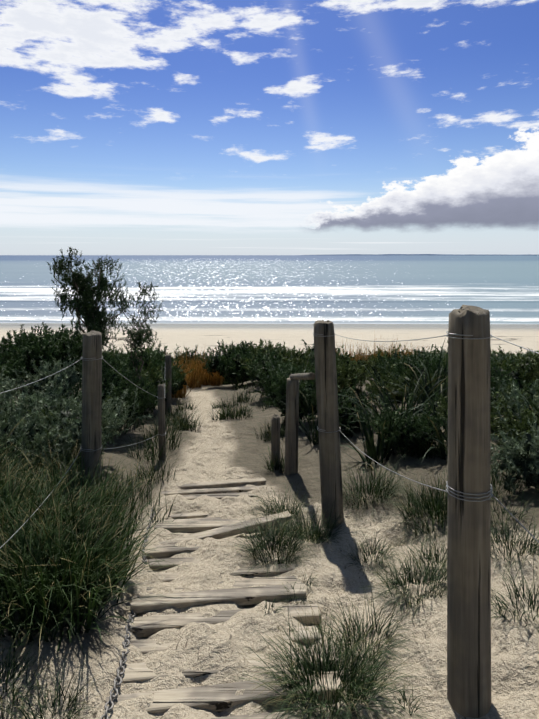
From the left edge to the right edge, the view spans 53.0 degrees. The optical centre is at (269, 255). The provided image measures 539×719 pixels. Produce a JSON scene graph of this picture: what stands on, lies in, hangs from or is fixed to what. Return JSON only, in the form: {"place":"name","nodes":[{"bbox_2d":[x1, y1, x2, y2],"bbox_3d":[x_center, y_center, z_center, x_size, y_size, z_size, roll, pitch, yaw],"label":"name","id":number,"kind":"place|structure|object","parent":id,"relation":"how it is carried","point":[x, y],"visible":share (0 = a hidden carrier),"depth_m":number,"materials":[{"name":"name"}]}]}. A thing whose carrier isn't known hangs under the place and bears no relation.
{"place":"outdoors","nodes":[
{"label":"outdoors","id":0,"kind":"place"},
{"bbox_2d":[0,323,538,718],"bbox_3d":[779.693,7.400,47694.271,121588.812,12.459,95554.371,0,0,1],"label":"sand","id":1,"kind":"structure","parent":0,"point":[221,450],"depth_m":2.96,"materials":[{"name":"beige sand"}]},
{"bbox_2d":[0,362,39,407],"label":"coastal shrub stems","id":2,"kind":"object","parent":1,"relation":"on","point":[5,385],"visible":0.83,"depth_m":5.80,"materials":[{"name":"green plant"}]},
{"bbox_2d":[0,317,84,380],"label":"coastal shrub stems","id":3,"kind":"object","parent":1,"relation":"on","point":[48,345],"visible":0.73,"depth_m":7.61,"materials":[{"name":"green plant"}]},
{"bbox_2d":[27,396,111,471],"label":"coastal shrub stems","id":4,"kind":"object","parent":1,"relation":"on","point":[72,450],"visible":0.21,"depth_m":4.61,"materials":[{"name":"green plant"}]},
{"bbox_2d":[0,372,152,474],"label":"coastal shrub stems","id":5,"kind":"object","parent":1,"relation":"on","point":[68,412],"visible":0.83,"depth_m":4.67,"materials":[{"name":"green plant"}]},
{"bbox_2d":[81,330,101,491],"bbox_3d":[-1.332,1.388,4.036,0.153,1.641,0.146,0,0,1],"label":"fence post","id":6,"kind":"object","parent":1,"relation":"on","point":[91,436],"visible":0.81,"depth_m":3.98,"materials":[{"name":"brown wood"}]},
{"bbox_2d":[0,417,187,705],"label":"bank tussocks","id":7,"kind":"object","parent":1,"relation":"on","point":[58,552],"visible":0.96,"depth_m":2.76,"materials":[{"name":"green plant"}]},
{"bbox_2d":[47,247,158,358],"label":"tea tree limbs","id":8,"kind":"object","parent":1,"relation":"on","point":[95,318],"visible":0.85,"depth_m":6.85,"materials":[{"name":"green plant"}]},
{"bbox_2d":[47,354,167,435],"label":"coastal shrub stems","id":9,"kind":"object","parent":1,"relation":"on","point":[122,383],"visible":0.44,"depth_m":6.31,"materials":[{"name":"green plant"}]},
{"bbox_2d":[100,508,154,718],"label":"chain","id":10,"kind":"object","parent":1,"relation":"on","point":[123,658],"visible":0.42,"depth_m":2.22,"materials":[{"name":"grey metal"}]},
{"bbox_2d":[78,345,183,392],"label":"coastal shrub stems","id":11,"kind":"object","parent":1,"relation":"on","point":[153,357],"visible":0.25,"depth_m":8.59,"materials":[{"name":"green plant"}]},
{"bbox_2d":[102,287,163,423],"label":"tea tree limbs","id":12,"kind":"object","parent":1,"relation":"on","point":[137,340],"visible":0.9,"depth_m":7.28,"materials":[{"name":"green plant"}]},
{"bbox_2d":[117,361,169,417],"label":"coastal shrub stems","id":13,"kind":"object","parent":1,"relation":"on","point":[159,380],"visible":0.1,"depth_m":7.85,"materials":[{"name":"green plant"}]},
{"bbox_2d":[114,345,175,365],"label":"coastal shrub stems","id":14,"kind":"object","parent":1,"relation":"on","point":[126,355],"visible":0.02,"depth_m":10.96,"materials":[{"name":"green plant"}]},
{"bbox_2d":[158,383,165,459],"bbox_3d":[-1.099,1.879,5.534,0.093,1.131,0.074,0,0,1],"label":"fence post","id":15,"kind":"object","parent":1,"relation":"on","point":[161,411],"visible":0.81,"depth_m":5.50,"materials":[{"name":"brown wood"}]},
{"bbox_2d":[165,354,171,414],"bbox_3d":[-1.554,2.152,8.291,0.100,1.265,0.099,0,0,1],"label":"fence post","id":16,"kind":"object","parent":1,"relation":"on","point":[168,403],"visible":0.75,"depth_m":8.25,"materials":[{"name":"brown wood"}]},
{"bbox_2d":[0,338,337,424],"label":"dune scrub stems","id":17,"kind":"object","parent":1,"relation":"on","point":[273,383],"visible":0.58,"depth_m":6.77,"materials":[{"name":"green plant"}]},
{"bbox_2d":[163,352,193,396],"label":"coastal shrub stems","id":18,"kind":"object","parent":1,"relation":"on","point":[183,380],"visible":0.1,"depth_m":9.71,"materials":[{"name":"green plant"}]},
{"bbox_2d":[174,345,207,374],"bbox_3d":[-2.119,2.787,14.018,1.431,1.069,1.081,0,0,1],"label":"bush","id":19,"kind":"object","parent":1,"relation":"on","point":[186,352],"visible":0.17,"depth_m":13.95,"materials":[{"name":"green plant"}]},
{"bbox_2d":[103,477,342,718],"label":"wooden steps","id":20,"kind":"structure","parent":1,"relation":"on","point":[218,698],"depth_m":2.68,"materials":[{"name":"grey wood"}]},
{"bbox_2d":[207,340,263,379],"bbox_3d":[-0.829,2.819,14.661,1.745,1.214,1.796,0,0,33],"label":"bush","id":21,"kind":"object","parent":1,"relation":"on","point":[231,347],"visible":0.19,"depth_m":14.46,"materials":[{"name":"green plant"}]},
{"bbox_2d":[130,338,400,376],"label":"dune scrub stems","id":22,"kind":"object","parent":1,"relation":"on","point":[264,349],"visible":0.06,"depth_m":13.50,"materials":[{"name":"green plant"}]},
{"bbox_2d":[244,343,288,398],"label":"coastal shrub stems","id":23,"kind":"object","parent":1,"relation":"on","point":[260,358],"visible":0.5,"depth_m":9.70,"materials":[{"name":"green plant"}]},
{"bbox_2d":[0,446,538,718],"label":"grass tufts","id":24,"kind":"object","parent":1,"relation":"on","point":[360,685],"visible":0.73,"depth_m":2.47,"materials":[{"name":"green plant"}]},
{"bbox_2d":[0,338,538,476],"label":"flax clumps","id":25,"kind":"object","parent":1,"relation":"on","point":[375,452],"visible":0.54,"depth_m":5.32,"materials":[{"name":"green plant"}]},
{"bbox_2d":[0,373,538,534],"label":"dune grass tufts","id":26,"kind":"object","parent":1,"relation":"on","point":[179,424],"visible":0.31,"depth_m":5.09,"materials":[{"name":"green plant"}]},
{"bbox_2d":[271,414,279,465],"bbox_3d":[0.061,1.975,5.264,0.088,0.843,0.088,0,0,1],"label":"fence post","id":27,"kind":"object","parent":1,"relation":"on","point":[275,434],"visible":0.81,"depth_m":5.23,"materials":[{"name":"brown wood"}]},
{"bbox_2d":[15,344,537,397],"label":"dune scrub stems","id":28,"kind":"object","parent":1,"relation":"on","point":[346,370],"visible":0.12,"depth_m":9.47,"materials":[{"name":"green plant"}]},
{"bbox_2d":[198,355,365,384],"bbox_3d":[0.141,3.797,17.493,23.604,1.556,1.963,0,0,1],"label":"shrub","id":29,"kind":"object","parent":1,"relation":"on","point":[225,382],"visible":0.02,"depth_m":17.15,"materials":[{"name":"plant"}]},
{"bbox_2d":[264,344,310,360],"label":"coastal shrub stems","id":30,"kind":"object","parent":1,"relation":"on","point":[293,351],"visible":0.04,"depth_m":12.70,"materials":[{"name":"green plant"}]},
{"bbox_2d":[284,377,298,475],"bbox_3d":[0.202,1.743,4.961,0.143,1.235,0.126,0,0,1],"label":"fence post","id":31,"kind":"object","parent":1,"relation":"on","point":[292,427],"visible":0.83,"depth_m":4.91,"materials":[{"name":"brown wood"}]},
{"bbox_2d":[290,373,314,379],"bbox_3d":[0.259,0.997,4.440,0.052,0.310,1.156,0,0,-5],"label":"hand rail","id":32,"kind":"object","parent":31,"relation":"on","point":[304,376],"visible":0.98,"depth_m":4.17,"materials":[{"name":"brown wood"}]},
{"bbox_2d":[169,331,438,397],"bbox_3d":[-0.209,2.143,10.502,11.560,2.034,6.248,0,0,-7],"label":"bush","id":33,"kind":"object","parent":1,"relation":"on","point":[193,380],"depth_m":12.45,"materials":[{"name":"brown plant"}]},
{"bbox_2d":[288,360,339,381],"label":"coastal shrub stems","id":34,"kind":"object","parent":1,"relation":"on","point":[306,366],"visible":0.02,"depth_m":8.21,"materials":[{"name":"green plant"}]},
{"bbox_2d":[106,344,528,359],"bbox_3d":[-0.305,3.082,14.592,19.643,1.529,2.269,0,0,1],"label":"bush","id":35,"kind":"object","parent":1,"relation":"on","point":[114,347],"depth_m":14.43,"materials":[{"name":"green plant"}]},
{"bbox_2d":[102,340,538,385],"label":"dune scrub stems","id":36,"kind":"object","parent":1,"relation":"on","point":[228,365],"visible":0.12,"depth_m":11.98,"materials":[{"name":"green plant"}]},
{"bbox_2d":[314,320,343,528],"bbox_3d":[0.427,1.350,3.818,0.231,1.775,0.154,0,0,1],"label":"fence post","id":37,"kind":"object","parent":1,"relation":"on","point":[328,421],"visible":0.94,"depth_m":3.75,"materials":[{"name":"brown wood"}]},
{"bbox_2d":[305,348,357,367],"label":"coastal shrub stems","id":38,"kind":"object","parent":1,"relation":"on","point":[341,356],"visible":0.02,"depth_m":10.83,"materials":[{"name":"green plant"}]},
{"bbox_2d":[307,376,380,437],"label":"coastal shrub stems","id":39,"kind":"object","parent":1,"relation":"on","point":[345,402],"visible":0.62,"depth_m":6.08,"materials":[{"name":"green plant"}]},
{"bbox_2d":[226,351,536,383],"bbox_3d":[-0.368,3.580,16.582,21.772,1.312,2.585,0,0,1],"label":"bush","id":40,"kind":"object","parent":1,"relation":"on","point":[232,379],"visible":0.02,"depth_m":16.45,"materials":[{"name":"green plant"}]},
{"bbox_2d":[352,385,447,459],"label":"coastal shrub stems","id":41,"kind":"object","parent":1,"relation":"on","point":[408,428],"visible":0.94,"depth_m":4.83,"materials":[{"name":"green plant"}]},
{"bbox_2d":[362,361,447,406],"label":"coastal shrub stems","id":42,"kind":"object","parent":1,"relation":"on","point":[391,387],"visible":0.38,"depth_m":7.05,"materials":[{"name":"green plant"}]},
{"bbox_2d":[375,348,447,398],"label":"coastal shrub stems","id":43,"kind":"object","parent":1,"relation":"on","point":[432,368],"visible":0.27,"depth_m":8.27,"materials":[{"name":"green plant"}]},
{"bbox_2d":[400,346,446,363],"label":"coastal shrub stems","id":44,"kind":"object","parent":1,"relation":"on","point":[443,351],"visible":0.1,"depth_m":11.45,"materials":[{"name":"green plant"}]},
{"bbox_2d":[447,305,490,717],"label":"fence post","id":45,"kind":"object","parent":1,"relation":"on","point":[468,609],"visible":1,"depth_m":1.95,"materials":[{"name":"brown wood"}]},
{"bbox_2d":[0,331,538,547],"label":"fence wires","id":46,"kind":"object","parent":45,"relation":"attached to","point":[447,486],"visible":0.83,"depth_m":2.20,"materials":[{"name":"grey metal"}]},
{"bbox_2d":[428,376,524,437],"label":"coastal shrub stems","id":47,"kind":"object","parent":1,"relation":"on","point":[443,406],"visible":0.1,"depth_m":5.34,"materials":[{"name":"green plant"}]},
{"bbox_2d":[490,396,538,494],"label":"coastal shrub stems","id":48,"kind":"object","parent":1,"relation":"on","point":[523,457],"visible":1,"depth_m":3.68,"materials":[{"name":"green plant"}]},
{"bbox_2d":[490,384,538,452],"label":"coastal shrub stems","id":49,"kind":"object","parent":1,"relation":"on","point":[524,425],"visible":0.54,"depth_m":4.43,"materials":[{"name":"green plant"}]},
{"bbox_2d":[490,350,538,392],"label":"coastal shrub stems","id":50,"kind":"object","parent":1,"relation":"on","point":[531,374],"visible":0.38,"depth_m":7.74,"materials":[{"name":"green plant"}]},
{"bbox_2d":[490,357,538,399],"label":"coastal shrub stems","id":51,"kind":"object","parent":1,"relation":"on","point":[495,375],"visible":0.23,"depth_m":6.54,"materials":[{"name":"green plant"}]},
{"bbox_2d":[490,378,538,421],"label":"coastal shrub stems","id":52,"kind":"object","parent":1,"relation":"on","point":[515,392],"visible":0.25,"depth_m":5.40,"materials":[{"name":"green plant"}]},
{"bbox_2d":[0,255,538,323],"bbox_3d":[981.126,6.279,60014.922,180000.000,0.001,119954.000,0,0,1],"label":"sea water","id":53,"kind":"structure","parent":0,"point":[312,289],"depth_m":105.14,"materials":[{"name":"blue liquid"}]},
{"bbox_2d":[0,0,538,254],"label":"sky","id":54,"kind":"structure","parent":0,"point":[128,127],"materials":[{"name":"blue"}]},
{"bbox_2d":[336,254,530,254],"bbox_3d":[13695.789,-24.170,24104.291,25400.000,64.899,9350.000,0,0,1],"label":"headland","id":55,"kind":"structure","parent":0,"point":[402,254],"depth_m":24927.98,"materials":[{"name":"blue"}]}
]}

